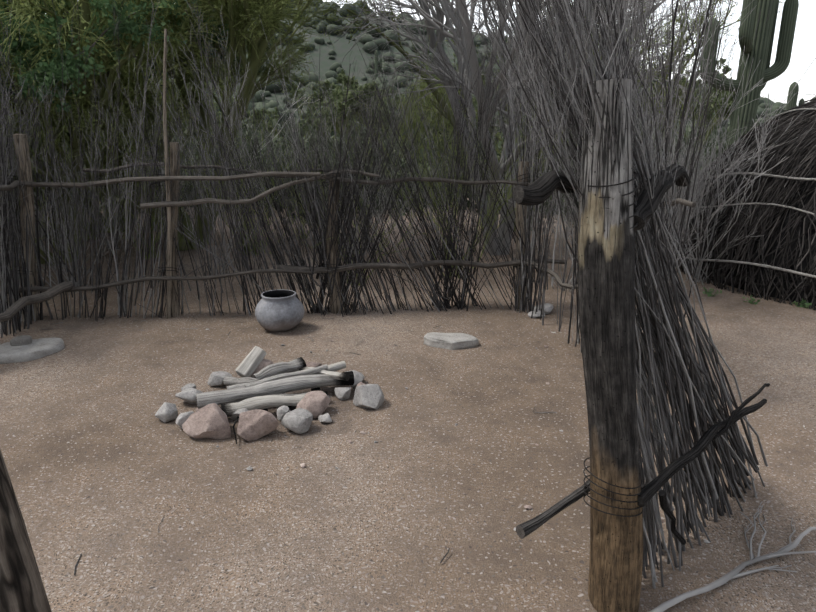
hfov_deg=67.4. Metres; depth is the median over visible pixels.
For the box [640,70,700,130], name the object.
shrub
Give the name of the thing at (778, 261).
brush hut
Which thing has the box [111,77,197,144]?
shrub
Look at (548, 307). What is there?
fence foot rocks
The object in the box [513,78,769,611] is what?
post
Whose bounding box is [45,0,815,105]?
sky
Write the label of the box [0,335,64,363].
metate and mano
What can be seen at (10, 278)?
brush fence sticks
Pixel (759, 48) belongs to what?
saguaro
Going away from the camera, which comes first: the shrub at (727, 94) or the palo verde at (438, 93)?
the palo verde at (438, 93)
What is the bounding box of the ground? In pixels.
[0,6,815,611]
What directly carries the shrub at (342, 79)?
on the ground
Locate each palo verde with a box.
[0,0,227,265]
[0,0,355,250]
[14,0,327,232]
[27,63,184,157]
[334,0,627,230]
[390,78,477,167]
[541,0,784,156]
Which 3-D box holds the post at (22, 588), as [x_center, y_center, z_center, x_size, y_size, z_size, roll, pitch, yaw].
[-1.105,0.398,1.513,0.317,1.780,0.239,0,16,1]
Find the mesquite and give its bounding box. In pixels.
[0,0,239,166]
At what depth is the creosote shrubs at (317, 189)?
9.92 m
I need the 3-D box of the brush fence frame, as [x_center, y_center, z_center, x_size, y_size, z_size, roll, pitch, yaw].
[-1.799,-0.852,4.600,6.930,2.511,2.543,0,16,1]
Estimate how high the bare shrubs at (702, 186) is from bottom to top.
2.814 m
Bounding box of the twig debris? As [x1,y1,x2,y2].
[44,296,759,574]
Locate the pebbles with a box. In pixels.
[43,262,805,609]
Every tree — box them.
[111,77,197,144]
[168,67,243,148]
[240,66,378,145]
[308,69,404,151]
[321,0,736,255]
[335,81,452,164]
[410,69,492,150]
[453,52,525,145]
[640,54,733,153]
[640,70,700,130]
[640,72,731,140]
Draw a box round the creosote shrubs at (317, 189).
[10,105,709,252]
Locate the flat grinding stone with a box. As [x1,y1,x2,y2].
[423,332,478,349]
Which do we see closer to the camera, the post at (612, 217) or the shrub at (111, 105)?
the post at (612, 217)
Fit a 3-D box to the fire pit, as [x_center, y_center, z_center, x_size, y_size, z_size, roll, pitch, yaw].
[-0.874,0.511,3.815,1.324,0.265,1.000,-6,17,-22]
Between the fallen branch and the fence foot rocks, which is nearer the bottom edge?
the fallen branch
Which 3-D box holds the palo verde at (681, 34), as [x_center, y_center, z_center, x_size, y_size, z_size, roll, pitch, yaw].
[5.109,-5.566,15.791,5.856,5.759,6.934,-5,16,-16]
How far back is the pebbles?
3.33 m
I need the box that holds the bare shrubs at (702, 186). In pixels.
[0,35,815,291]
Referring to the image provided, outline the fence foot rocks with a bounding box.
[528,303,552,317]
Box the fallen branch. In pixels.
[649,502,815,611]
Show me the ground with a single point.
(382, 524)
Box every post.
[0,449,51,611]
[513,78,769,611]
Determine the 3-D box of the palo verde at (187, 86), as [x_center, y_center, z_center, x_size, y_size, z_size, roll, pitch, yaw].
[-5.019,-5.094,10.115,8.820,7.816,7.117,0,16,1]
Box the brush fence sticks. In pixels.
[0,0,774,391]
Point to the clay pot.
(278, 310)
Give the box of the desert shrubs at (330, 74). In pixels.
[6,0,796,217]
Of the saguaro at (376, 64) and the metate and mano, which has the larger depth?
the saguaro at (376, 64)
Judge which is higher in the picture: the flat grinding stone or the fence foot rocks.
the fence foot rocks
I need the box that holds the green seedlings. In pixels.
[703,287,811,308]
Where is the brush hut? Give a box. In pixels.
[668,93,815,309]
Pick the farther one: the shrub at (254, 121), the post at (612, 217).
the shrub at (254, 121)
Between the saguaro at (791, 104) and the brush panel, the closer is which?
the brush panel
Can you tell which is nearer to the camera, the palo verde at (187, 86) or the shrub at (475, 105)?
the palo verde at (187, 86)
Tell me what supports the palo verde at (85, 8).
on the ground
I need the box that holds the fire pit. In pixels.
[155,346,384,443]
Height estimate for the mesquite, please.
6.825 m
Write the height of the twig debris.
0.008 m
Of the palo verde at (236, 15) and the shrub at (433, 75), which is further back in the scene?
the shrub at (433, 75)
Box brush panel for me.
[450,0,767,588]
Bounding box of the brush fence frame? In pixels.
[0,29,695,345]
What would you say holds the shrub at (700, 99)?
on the ground
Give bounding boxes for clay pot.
[255,289,304,331]
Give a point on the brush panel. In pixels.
(671, 338)
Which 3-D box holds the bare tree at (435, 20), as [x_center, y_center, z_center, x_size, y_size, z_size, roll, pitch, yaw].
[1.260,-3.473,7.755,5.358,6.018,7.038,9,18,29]
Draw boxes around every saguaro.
[375,50,381,76]
[700,0,798,148]
[774,81,803,114]

